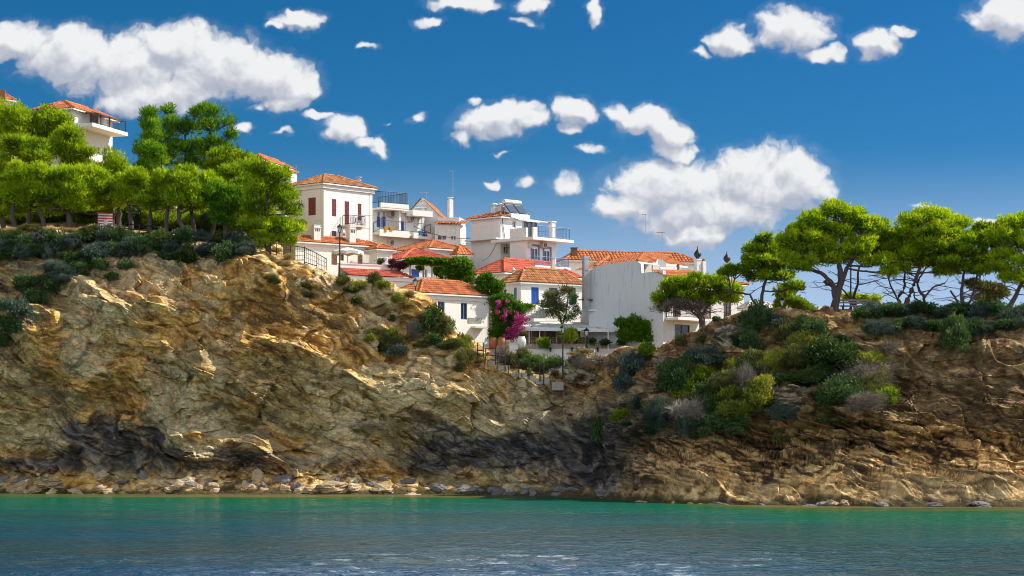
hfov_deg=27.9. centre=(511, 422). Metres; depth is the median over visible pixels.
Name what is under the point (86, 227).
grass clump
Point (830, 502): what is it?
boulder
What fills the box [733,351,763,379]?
shrub
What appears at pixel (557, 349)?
terrace wall
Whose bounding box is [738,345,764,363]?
shrub
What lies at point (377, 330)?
shrub
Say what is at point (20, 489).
boulder
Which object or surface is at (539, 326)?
terrace canopy
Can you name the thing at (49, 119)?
pine tree
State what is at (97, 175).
pine tree
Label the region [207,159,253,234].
pine tree
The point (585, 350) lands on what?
grass clump
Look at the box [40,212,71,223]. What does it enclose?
bush
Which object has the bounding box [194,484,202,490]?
boulder
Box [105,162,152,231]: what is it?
pine tree
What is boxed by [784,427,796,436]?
tuft
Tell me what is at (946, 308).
shrub
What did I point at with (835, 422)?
tuft
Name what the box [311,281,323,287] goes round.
tuft
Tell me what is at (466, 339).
shrub
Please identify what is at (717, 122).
sky
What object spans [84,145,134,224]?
pine tree
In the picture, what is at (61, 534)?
sea
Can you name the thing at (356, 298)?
tuft
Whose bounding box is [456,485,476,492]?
boulder
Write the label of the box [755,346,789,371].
shrub
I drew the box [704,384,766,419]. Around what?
shrub
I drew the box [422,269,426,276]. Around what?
window
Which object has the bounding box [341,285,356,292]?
shrub
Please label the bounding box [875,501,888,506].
boulder
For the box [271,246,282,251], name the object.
grass clump
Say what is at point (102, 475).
boulder
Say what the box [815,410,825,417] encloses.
tuft
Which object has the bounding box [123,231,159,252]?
shrub
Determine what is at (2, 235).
shrub
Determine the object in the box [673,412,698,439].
shrub
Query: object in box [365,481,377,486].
boulder
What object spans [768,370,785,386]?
shrub
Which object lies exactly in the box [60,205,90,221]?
thicket
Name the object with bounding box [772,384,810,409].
slab outcrop
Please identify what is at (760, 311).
shrub
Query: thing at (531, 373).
shrub
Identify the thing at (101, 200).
pine tree
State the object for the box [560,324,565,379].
street lamp
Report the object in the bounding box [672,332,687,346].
tuft
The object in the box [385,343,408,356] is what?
shrub
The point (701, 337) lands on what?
tuft
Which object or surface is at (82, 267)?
shrub
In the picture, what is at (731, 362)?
shrub
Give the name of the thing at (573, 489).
boulder
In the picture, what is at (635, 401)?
shrub
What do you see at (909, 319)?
shrub
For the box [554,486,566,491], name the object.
boulder
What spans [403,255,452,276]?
grape vine
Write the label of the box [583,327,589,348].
street lamp
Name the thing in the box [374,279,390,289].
shrub
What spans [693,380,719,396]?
shrub
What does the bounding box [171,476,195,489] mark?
boulder
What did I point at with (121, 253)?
shrub
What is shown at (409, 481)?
boulder
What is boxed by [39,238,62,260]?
shrub
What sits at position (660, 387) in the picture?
tuft
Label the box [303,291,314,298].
tuft
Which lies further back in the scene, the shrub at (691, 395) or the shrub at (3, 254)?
the shrub at (3, 254)
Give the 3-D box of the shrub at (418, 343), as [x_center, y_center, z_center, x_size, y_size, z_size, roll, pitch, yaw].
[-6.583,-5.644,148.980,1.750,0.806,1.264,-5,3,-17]
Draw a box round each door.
[331,255,335,264]
[358,255,361,263]
[525,222,535,236]
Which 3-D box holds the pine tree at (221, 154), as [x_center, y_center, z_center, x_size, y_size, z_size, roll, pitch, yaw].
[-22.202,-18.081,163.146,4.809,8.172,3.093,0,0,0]
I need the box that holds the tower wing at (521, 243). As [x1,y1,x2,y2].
[491,221,573,269]
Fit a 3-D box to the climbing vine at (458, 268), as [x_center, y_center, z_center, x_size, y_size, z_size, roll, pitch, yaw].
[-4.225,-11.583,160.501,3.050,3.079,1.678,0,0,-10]
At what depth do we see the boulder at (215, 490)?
143.46 m
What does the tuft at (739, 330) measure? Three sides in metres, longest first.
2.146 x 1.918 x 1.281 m
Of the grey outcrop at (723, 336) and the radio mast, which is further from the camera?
the radio mast
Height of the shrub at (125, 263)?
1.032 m
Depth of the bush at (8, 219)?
159.59 m
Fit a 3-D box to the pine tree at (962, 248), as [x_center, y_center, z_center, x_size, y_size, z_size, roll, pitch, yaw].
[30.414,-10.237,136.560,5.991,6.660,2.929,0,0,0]
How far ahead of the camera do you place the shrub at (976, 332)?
131.92 m
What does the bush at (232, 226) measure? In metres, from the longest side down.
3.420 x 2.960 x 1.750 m
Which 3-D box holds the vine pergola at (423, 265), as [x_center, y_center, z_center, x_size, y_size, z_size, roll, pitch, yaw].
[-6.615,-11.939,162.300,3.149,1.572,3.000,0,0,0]
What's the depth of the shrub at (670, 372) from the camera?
134.16 m
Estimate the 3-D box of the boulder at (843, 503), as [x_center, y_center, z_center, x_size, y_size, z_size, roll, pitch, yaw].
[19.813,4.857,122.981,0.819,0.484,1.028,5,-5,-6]
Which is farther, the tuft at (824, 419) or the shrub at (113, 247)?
the shrub at (113, 247)
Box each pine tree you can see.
[0,96,46,157]
[0,131,57,175]
[0,157,54,227]
[0,172,35,227]
[25,164,63,223]
[26,165,93,226]
[27,101,76,165]
[48,120,99,166]
[50,161,112,227]
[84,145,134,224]
[87,202,103,208]
[90,171,126,226]
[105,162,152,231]
[130,105,171,176]
[133,187,175,231]
[142,160,200,232]
[158,102,205,171]
[160,170,217,228]
[181,206,207,212]
[182,168,226,231]
[190,100,242,171]
[198,176,247,238]
[203,143,258,175]
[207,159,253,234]
[225,173,276,234]
[234,154,307,254]
[648,293,735,324]
[649,270,744,327]
[716,230,806,306]
[772,196,901,311]
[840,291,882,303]
[841,229,889,308]
[861,216,931,302]
[871,201,974,303]
[891,251,959,301]
[928,218,1014,303]
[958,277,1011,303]
[978,209,1023,306]
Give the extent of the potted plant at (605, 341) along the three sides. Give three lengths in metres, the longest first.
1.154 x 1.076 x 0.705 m
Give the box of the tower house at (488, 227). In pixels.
[464,203,529,285]
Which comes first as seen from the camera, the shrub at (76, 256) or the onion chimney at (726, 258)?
the shrub at (76, 256)
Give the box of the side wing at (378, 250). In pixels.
[365,242,396,264]
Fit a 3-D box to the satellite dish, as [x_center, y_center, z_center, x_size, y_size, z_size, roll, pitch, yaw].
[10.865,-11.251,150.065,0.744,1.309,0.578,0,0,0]
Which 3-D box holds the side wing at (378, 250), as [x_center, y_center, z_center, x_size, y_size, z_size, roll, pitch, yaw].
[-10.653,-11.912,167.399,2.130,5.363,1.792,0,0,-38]
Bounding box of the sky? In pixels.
[0,0,1023,309]
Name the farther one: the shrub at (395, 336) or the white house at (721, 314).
the white house at (721, 314)
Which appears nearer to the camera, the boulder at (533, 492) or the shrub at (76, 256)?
the boulder at (533, 492)
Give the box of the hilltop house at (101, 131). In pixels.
[33,100,127,169]
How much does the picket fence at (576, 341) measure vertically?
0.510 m
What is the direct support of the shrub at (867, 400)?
on the terrain
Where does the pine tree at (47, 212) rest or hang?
on the terrain
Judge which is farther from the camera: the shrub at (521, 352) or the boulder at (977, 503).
the shrub at (521, 352)
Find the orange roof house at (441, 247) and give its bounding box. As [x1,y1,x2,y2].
[392,239,456,256]
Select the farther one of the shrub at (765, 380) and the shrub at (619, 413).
the shrub at (619, 413)
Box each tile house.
[449,244,473,258]
[500,267,581,343]
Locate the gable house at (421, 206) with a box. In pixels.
[410,198,444,241]
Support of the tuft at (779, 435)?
on the terrain
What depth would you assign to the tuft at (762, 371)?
132.49 m
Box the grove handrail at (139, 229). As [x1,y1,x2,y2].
[124,223,176,233]
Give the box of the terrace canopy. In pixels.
[519,321,617,353]
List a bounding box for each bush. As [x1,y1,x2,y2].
[0,216,21,224]
[18,204,40,221]
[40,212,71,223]
[72,210,99,223]
[177,211,205,228]
[196,210,222,228]
[196,226,207,234]
[221,214,255,230]
[246,218,265,236]
[294,218,307,224]
[471,271,505,304]
[719,293,743,305]
[772,282,795,306]
[772,296,787,308]
[785,294,808,308]
[792,302,818,310]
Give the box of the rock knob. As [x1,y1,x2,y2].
[562,346,599,386]
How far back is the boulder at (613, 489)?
133.00 m
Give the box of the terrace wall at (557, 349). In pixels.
[526,344,627,373]
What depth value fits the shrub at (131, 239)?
150.54 m
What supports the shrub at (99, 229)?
on the terrain
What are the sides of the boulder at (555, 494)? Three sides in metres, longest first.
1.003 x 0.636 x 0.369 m
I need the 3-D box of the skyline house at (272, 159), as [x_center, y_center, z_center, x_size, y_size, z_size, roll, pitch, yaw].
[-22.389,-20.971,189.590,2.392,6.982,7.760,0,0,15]
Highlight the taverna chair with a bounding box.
[527,337,533,344]
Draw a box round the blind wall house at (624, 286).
[576,252,711,346]
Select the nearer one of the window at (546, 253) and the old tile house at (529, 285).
the old tile house at (529, 285)
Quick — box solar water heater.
[502,199,527,214]
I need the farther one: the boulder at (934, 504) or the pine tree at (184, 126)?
the pine tree at (184, 126)
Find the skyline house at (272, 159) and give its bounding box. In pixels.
[256,153,294,169]
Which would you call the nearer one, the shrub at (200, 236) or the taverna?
the shrub at (200, 236)
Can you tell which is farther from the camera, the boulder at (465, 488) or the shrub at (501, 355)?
the shrub at (501, 355)
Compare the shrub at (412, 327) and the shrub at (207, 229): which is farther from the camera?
the shrub at (207, 229)
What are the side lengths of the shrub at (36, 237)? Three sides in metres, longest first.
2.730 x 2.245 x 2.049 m
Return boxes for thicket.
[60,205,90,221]
[83,208,98,222]
[92,205,131,225]
[115,204,143,227]
[137,207,163,229]
[159,208,181,230]
[172,208,200,230]
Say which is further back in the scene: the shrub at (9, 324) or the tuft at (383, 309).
the tuft at (383, 309)
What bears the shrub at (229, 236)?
on the terrain
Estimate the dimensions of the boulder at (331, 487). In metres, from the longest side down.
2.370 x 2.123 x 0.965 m
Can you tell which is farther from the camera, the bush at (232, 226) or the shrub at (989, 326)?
the bush at (232, 226)
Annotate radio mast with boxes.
[642,214,645,251]
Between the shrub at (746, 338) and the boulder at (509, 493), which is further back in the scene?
the boulder at (509, 493)
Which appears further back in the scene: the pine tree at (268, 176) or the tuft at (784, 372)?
the pine tree at (268, 176)
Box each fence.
[276,243,326,270]
[526,337,588,343]
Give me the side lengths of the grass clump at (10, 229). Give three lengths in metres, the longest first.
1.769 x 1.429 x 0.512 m
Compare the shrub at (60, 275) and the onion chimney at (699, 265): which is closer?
the shrub at (60, 275)
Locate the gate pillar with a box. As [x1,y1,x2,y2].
[508,344,517,352]
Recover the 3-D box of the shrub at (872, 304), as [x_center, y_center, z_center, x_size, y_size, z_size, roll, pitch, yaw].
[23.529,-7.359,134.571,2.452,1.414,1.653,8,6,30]
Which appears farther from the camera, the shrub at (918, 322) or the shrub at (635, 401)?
the shrub at (635, 401)
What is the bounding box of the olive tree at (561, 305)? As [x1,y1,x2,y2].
[536,284,581,323]
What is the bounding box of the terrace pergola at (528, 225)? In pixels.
[505,219,539,236]
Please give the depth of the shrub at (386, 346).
148.04 m
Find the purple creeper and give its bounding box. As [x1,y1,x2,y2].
[374,258,409,270]
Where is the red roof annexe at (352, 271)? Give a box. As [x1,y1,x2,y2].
[337,257,414,287]
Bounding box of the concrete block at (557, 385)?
[552,382,563,389]
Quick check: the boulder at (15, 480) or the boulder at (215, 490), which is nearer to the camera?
the boulder at (215, 490)
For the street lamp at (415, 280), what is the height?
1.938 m
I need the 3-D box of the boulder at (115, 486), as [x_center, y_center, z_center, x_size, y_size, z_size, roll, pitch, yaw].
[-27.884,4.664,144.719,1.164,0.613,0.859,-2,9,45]
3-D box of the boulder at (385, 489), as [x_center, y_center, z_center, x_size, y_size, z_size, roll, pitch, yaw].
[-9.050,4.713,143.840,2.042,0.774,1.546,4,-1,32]
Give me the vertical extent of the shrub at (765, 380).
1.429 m
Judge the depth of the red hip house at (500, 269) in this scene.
170.28 m
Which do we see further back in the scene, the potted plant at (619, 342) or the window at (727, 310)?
the window at (727, 310)
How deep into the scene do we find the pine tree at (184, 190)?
153.38 m
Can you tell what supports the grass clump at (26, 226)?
on the terrain
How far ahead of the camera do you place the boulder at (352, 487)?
143.16 m
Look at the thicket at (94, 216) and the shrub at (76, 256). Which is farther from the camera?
the thicket at (94, 216)
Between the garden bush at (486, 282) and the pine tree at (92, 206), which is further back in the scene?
the pine tree at (92, 206)
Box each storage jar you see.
[489,337,497,347]
[498,337,505,346]
[517,336,525,347]
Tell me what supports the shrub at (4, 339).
on the terrain
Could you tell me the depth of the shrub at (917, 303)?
133.70 m
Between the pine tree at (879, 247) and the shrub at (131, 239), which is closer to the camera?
the pine tree at (879, 247)
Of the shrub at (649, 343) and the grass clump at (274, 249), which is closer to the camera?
the shrub at (649, 343)
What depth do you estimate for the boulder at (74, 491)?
144.21 m
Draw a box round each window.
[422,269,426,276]
[437,228,446,239]
[438,301,443,313]
[461,303,466,319]
[532,246,537,259]
[544,251,549,261]
[675,324,688,335]
[724,302,730,316]
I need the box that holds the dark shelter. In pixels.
[75,211,97,227]
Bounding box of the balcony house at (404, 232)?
[372,191,432,247]
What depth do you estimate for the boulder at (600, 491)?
134.19 m
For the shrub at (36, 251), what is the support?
on the terrain
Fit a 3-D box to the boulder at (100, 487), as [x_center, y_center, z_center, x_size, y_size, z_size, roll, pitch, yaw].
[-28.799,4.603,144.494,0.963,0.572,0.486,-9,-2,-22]
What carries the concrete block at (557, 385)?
on the terrain
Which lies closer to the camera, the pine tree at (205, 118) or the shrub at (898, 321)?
the shrub at (898, 321)
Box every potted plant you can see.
[517,330,527,335]
[524,302,535,308]
[536,336,550,349]
[558,326,578,343]
[588,337,596,345]
[598,338,612,345]
[616,340,625,345]
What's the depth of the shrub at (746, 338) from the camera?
134.97 m
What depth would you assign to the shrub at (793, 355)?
131.96 m
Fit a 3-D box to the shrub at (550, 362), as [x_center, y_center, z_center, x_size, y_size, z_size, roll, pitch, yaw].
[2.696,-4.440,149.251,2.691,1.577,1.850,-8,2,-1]
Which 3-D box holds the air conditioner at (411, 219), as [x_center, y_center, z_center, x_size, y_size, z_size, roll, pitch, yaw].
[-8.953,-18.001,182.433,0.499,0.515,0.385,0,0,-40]
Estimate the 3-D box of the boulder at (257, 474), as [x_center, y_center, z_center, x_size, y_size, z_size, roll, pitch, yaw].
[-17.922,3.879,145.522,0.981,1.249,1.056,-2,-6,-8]
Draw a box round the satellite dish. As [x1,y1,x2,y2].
[656,259,665,270]
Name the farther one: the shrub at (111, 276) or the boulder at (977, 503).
the shrub at (111, 276)
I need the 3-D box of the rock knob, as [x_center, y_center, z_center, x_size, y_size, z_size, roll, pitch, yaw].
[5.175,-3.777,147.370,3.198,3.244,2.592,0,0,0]
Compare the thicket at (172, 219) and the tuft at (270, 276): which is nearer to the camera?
the tuft at (270, 276)
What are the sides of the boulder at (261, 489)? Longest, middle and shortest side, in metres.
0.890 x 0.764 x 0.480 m
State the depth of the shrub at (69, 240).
150.37 m
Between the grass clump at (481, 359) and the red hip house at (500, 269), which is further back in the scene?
the red hip house at (500, 269)
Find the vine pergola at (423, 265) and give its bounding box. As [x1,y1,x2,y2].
[409,263,442,276]
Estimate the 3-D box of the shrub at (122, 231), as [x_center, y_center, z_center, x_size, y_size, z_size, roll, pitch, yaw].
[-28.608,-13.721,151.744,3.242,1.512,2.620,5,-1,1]
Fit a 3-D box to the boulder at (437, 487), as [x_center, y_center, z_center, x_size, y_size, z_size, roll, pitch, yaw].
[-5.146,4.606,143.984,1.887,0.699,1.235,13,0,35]
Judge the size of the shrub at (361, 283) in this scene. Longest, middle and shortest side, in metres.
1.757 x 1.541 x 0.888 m
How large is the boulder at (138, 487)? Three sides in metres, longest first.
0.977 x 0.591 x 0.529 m
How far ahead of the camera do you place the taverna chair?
154.13 m
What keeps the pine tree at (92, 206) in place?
on the terrain
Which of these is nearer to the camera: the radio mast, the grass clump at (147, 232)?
the grass clump at (147, 232)
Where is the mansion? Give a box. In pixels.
[292,173,376,245]
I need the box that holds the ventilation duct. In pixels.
[578,256,592,310]
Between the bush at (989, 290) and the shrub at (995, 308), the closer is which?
the shrub at (995, 308)
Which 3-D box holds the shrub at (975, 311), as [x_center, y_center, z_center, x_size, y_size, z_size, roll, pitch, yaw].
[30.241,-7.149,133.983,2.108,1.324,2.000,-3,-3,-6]
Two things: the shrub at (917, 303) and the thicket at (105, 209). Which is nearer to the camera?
the shrub at (917, 303)
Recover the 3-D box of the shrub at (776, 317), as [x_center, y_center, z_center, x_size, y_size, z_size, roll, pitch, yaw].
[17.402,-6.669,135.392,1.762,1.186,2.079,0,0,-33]
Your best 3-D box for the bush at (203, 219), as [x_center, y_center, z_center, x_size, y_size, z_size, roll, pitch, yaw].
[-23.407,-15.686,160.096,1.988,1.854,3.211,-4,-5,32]
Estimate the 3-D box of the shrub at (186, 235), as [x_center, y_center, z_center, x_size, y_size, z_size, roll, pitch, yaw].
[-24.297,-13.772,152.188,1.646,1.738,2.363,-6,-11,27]
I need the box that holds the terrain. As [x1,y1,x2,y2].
[0,154,1023,506]
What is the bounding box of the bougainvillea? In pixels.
[486,290,532,342]
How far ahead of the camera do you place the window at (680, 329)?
151.89 m
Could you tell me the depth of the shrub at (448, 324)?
149.14 m
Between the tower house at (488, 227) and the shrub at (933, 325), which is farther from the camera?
the tower house at (488, 227)
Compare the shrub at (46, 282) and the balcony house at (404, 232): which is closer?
the shrub at (46, 282)
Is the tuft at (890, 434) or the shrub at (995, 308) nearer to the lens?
the tuft at (890, 434)
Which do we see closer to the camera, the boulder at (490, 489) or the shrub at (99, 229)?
the boulder at (490, 489)
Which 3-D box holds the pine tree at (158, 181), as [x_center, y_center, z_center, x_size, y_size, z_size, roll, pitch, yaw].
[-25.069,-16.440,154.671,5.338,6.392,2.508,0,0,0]
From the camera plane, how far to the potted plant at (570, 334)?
151.14 m
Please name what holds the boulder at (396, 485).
on the terrain
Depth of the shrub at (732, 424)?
130.72 m
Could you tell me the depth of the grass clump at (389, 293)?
149.50 m
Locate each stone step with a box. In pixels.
[487,361,498,365]
[499,365,509,370]
[519,373,526,377]
[527,376,535,380]
[536,379,549,383]
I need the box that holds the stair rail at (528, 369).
[477,343,543,384]
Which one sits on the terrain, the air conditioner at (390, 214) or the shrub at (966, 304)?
the shrub at (966, 304)
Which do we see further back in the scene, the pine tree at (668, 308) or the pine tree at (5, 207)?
the pine tree at (5, 207)
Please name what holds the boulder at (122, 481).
on the terrain
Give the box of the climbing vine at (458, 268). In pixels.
[438,255,476,284]
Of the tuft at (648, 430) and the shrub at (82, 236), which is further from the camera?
the shrub at (82, 236)
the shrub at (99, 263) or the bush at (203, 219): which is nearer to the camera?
the shrub at (99, 263)
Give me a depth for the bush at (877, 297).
142.40 m
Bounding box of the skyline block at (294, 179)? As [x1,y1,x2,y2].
[274,169,298,216]
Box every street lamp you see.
[337,224,342,273]
[413,278,417,290]
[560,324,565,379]
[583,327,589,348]
[779,297,784,307]
[849,256,852,308]
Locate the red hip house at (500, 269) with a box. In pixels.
[474,257,581,322]
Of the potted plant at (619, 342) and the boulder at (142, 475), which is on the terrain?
the boulder at (142, 475)
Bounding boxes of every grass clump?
[4,226,17,231]
[15,223,42,231]
[43,226,58,230]
[61,226,79,232]
[78,225,96,231]
[136,230,153,234]
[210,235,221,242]
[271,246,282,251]
[280,253,295,258]
[384,291,394,294]
[402,289,416,296]
[415,349,431,354]
[433,351,449,356]
[477,355,487,362]
[551,369,559,375]
[566,351,576,354]
[571,354,590,371]
[578,348,590,352]
[586,361,598,369]
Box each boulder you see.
[6,485,13,491]
[12,478,19,482]
[14,481,27,486]
[16,486,25,492]
[18,476,28,480]
[26,486,43,493]
[35,478,62,489]
[46,488,57,493]
[67,488,83,493]
[94,470,109,481]
[94,484,107,490]
[101,488,113,493]
[111,484,121,490]
[115,479,129,483]
[122,485,130,490]
[135,485,142,490]
[136,471,147,479]
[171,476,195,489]
[185,481,198,486]
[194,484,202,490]
[207,482,220,487]
[210,488,219,492]
[238,482,258,489]
[251,468,264,481]
[259,487,268,491]
[260,482,266,487]
[272,473,296,483]
[279,486,290,491]
[291,482,296,488]
[293,486,304,493]
[303,486,318,492]
[316,480,347,493]
[347,483,360,491]
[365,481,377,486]
[369,484,393,493]
[378,476,389,480]
[392,483,400,488]
[400,478,415,483]
[408,487,416,492]
[427,483,448,491]
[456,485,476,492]
[487,487,499,493]
[492,489,505,494]
[503,490,515,494]
[529,490,536,495]
[551,492,560,496]
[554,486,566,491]
[566,487,579,491]
[594,489,607,494]
[609,486,616,493]
[707,502,728,504]
[816,501,826,505]
[825,500,838,505]
[839,500,849,505]
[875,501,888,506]
[926,502,942,506]
[969,501,989,505]
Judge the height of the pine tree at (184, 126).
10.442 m
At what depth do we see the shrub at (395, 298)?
148.65 m
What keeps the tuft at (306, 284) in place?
on the terrain
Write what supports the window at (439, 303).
in the white house at (462, 306)
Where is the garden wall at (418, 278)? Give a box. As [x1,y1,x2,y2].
[409,277,439,282]
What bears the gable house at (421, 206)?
on the terrain
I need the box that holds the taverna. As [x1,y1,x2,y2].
[516,308,579,348]
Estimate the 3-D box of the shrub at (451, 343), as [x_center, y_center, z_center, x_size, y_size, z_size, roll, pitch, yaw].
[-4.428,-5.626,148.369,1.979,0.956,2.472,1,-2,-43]
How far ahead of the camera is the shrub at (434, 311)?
148.98 m
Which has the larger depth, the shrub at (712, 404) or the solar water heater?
the solar water heater
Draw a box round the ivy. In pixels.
[613,312,654,342]
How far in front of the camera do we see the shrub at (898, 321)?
132.63 m
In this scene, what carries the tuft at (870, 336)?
on the terrain
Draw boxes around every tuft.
[261,273,278,278]
[266,276,277,283]
[273,277,282,285]
[282,259,290,265]
[300,280,315,288]
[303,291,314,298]
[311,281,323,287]
[349,293,363,304]
[356,302,369,307]
[375,307,389,313]
[376,310,386,315]
[416,309,426,316]
[452,362,464,373]
[619,420,630,425]
[642,425,655,434]
[653,356,664,372]
[655,383,667,390]
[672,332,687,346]
[688,430,702,440]
[691,398,708,420]
[695,334,705,343]
[712,316,722,321]
[733,321,747,332]
[751,361,770,375]
[766,384,789,405]
[769,430,789,443]
[780,365,793,373]
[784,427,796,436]
[792,421,807,427]
[798,434,812,439]
[799,405,812,412]
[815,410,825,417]
[817,415,830,422]
[828,416,842,425]
[836,333,849,342]
[864,332,875,339]
[877,335,896,341]
[878,340,886,349]
[881,340,900,356]
[884,429,899,436]
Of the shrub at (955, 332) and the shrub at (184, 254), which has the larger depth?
the shrub at (184, 254)
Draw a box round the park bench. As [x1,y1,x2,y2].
[839,299,867,309]
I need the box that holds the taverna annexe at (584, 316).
[580,309,595,344]
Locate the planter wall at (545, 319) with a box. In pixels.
[528,308,572,321]
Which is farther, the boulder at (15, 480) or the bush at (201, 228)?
the bush at (201, 228)
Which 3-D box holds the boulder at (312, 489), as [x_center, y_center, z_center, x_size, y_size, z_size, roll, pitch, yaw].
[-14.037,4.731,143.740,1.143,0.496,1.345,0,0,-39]
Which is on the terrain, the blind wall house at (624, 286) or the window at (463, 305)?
the blind wall house at (624, 286)
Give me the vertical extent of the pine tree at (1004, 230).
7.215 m
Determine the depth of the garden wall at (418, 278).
160.60 m
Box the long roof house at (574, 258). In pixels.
[556,247,693,275]
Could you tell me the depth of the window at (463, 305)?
155.95 m
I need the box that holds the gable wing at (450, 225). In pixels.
[435,197,470,248]
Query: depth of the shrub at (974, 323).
131.66 m
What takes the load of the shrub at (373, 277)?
on the terrain
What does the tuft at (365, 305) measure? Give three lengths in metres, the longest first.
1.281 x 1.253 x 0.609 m
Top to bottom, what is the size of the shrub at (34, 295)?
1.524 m
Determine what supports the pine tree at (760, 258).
on the terrain
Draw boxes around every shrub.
[0,228,5,239]
[0,238,14,251]
[0,244,18,260]
[0,296,15,313]
[0,312,23,334]
[0,331,8,347]
[4,228,32,246]
[5,297,37,320]
[8,242,31,260]
[11,273,38,288]
[19,241,42,255]
[20,286,49,304]
[26,242,46,257]
[28,228,51,247]
[36,271,60,296]
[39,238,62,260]
[41,228,70,251]
[43,258,69,272]
[44,264,79,282]
[54,232,85,249]
[55,247,75,265]
[58,250,90,264]
[66,259,92,275]
[71,230,93,242]
[81,240,113,260]
[84,223,101,243]
[90,257,109,270]
[95,222,121,240]
[99,239,125,256]
[101,225,135,241]
[102,271,120,279]
[114,239,141,260]
[116,257,135,269]
[118,235,146,252]
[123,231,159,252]
[145,226,173,250]
[153,250,176,260]
[159,237,183,252]
[170,224,194,244]
[173,241,198,266]
[181,228,213,242]
[194,241,221,255]
[203,226,219,233]
[208,229,233,243]
[210,240,235,265]
[220,229,248,243]
[220,238,258,257]
[233,234,263,250]
[334,273,350,286]
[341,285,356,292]
[349,279,367,289]
[362,326,390,334]
[362,332,379,341]
[365,271,381,284]
[373,341,393,352]
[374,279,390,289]
[379,329,405,343]
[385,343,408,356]
[391,292,405,302]
[401,318,426,339]
[411,338,430,348]
[416,303,446,332]
[420,331,445,343]
[432,312,456,337]
[434,338,463,349]
[451,347,475,366]
[456,332,476,350]
[491,344,514,365]
[504,352,519,365]
[515,347,531,358]
[517,353,543,368]
[525,367,533,375]
[533,352,566,371]
[533,363,548,372]
[589,414,603,445]
[590,354,605,364]
[600,358,619,369]
[608,405,629,422]
[611,371,634,392]
[616,345,646,378]
[629,394,642,409]
[636,341,656,359]
[637,339,658,355]
[640,395,674,431]
[652,353,704,393]
[663,394,713,421]
[668,378,697,399]
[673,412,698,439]
[678,344,728,368]
[678,361,716,384]
[681,389,704,402]
[687,410,752,435]
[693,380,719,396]
[701,392,720,413]
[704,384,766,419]
[705,367,743,389]
[721,357,737,370]
[730,360,756,391]
[732,325,767,351]
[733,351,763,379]
[736,298,776,331]
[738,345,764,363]
[742,382,775,407]
[745,373,776,391]
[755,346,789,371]
[763,312,791,327]
[766,399,800,421]
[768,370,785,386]
[769,316,795,347]
[777,368,817,387]
[779,343,809,371]
[782,328,829,350]
[788,314,829,338]
[799,327,861,376]
[800,364,836,383]
[811,372,869,405]
[832,356,901,387]
[843,388,889,417]
[845,368,899,395]
[850,305,874,319]
[856,350,889,366]
[860,299,888,317]
[860,316,901,336]
[868,383,901,406]
[872,303,896,318]
[880,300,915,316]
[887,318,904,328]
[898,314,927,330]
[899,302,917,314]
[899,315,920,324]
[909,299,928,312]
[919,301,944,318]
[921,318,943,331]
[932,305,955,317]
[937,312,971,355]
[942,301,962,315]
[956,301,974,317]
[960,316,988,333]
[962,303,991,319]
[967,316,985,338]
[974,298,1002,309]
[980,318,996,333]
[987,300,1013,317]
[987,317,1018,330]
[996,308,1023,318]
[1007,303,1023,314]
[1011,316,1023,329]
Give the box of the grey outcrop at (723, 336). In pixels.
[710,324,738,352]
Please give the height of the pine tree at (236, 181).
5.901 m
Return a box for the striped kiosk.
[97,212,112,227]
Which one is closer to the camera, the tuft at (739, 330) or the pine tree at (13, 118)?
the tuft at (739, 330)
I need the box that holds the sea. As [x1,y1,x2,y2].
[0,493,1023,575]
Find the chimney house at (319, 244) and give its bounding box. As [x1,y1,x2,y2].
[278,225,377,275]
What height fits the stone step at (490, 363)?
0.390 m
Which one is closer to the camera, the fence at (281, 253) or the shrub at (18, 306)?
the shrub at (18, 306)
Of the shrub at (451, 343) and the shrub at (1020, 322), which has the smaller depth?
the shrub at (1020, 322)
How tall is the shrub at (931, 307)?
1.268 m
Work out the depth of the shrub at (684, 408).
131.89 m
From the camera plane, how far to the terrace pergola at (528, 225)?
173.44 m
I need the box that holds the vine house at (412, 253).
[392,248,451,277]
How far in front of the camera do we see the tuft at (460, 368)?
147.24 m
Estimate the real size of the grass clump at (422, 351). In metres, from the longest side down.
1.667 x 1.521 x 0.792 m
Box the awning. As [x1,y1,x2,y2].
[513,217,549,222]
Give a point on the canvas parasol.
(347, 251)
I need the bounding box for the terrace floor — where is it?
[488,349,524,359]
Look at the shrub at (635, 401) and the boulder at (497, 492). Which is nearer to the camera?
the shrub at (635, 401)
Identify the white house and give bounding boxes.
[400,278,490,347]
[705,280,749,324]
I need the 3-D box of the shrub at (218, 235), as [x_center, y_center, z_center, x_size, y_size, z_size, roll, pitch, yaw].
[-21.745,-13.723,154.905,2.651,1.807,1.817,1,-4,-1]
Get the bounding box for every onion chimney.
[693,246,705,273]
[723,252,730,279]
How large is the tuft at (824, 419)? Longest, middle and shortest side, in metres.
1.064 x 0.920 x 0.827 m
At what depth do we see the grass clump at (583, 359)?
146.00 m
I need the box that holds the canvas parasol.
[331,246,363,262]
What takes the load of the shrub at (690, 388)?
on the terrain
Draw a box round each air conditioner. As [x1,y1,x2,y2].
[388,211,393,216]
[388,240,393,245]
[408,216,413,221]
[540,243,546,248]
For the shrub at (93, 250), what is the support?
on the terrain
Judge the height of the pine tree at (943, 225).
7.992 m
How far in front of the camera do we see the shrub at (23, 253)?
149.74 m
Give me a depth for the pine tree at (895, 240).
139.31 m
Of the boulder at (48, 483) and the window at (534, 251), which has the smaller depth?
the boulder at (48, 483)
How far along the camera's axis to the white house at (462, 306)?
156.03 m

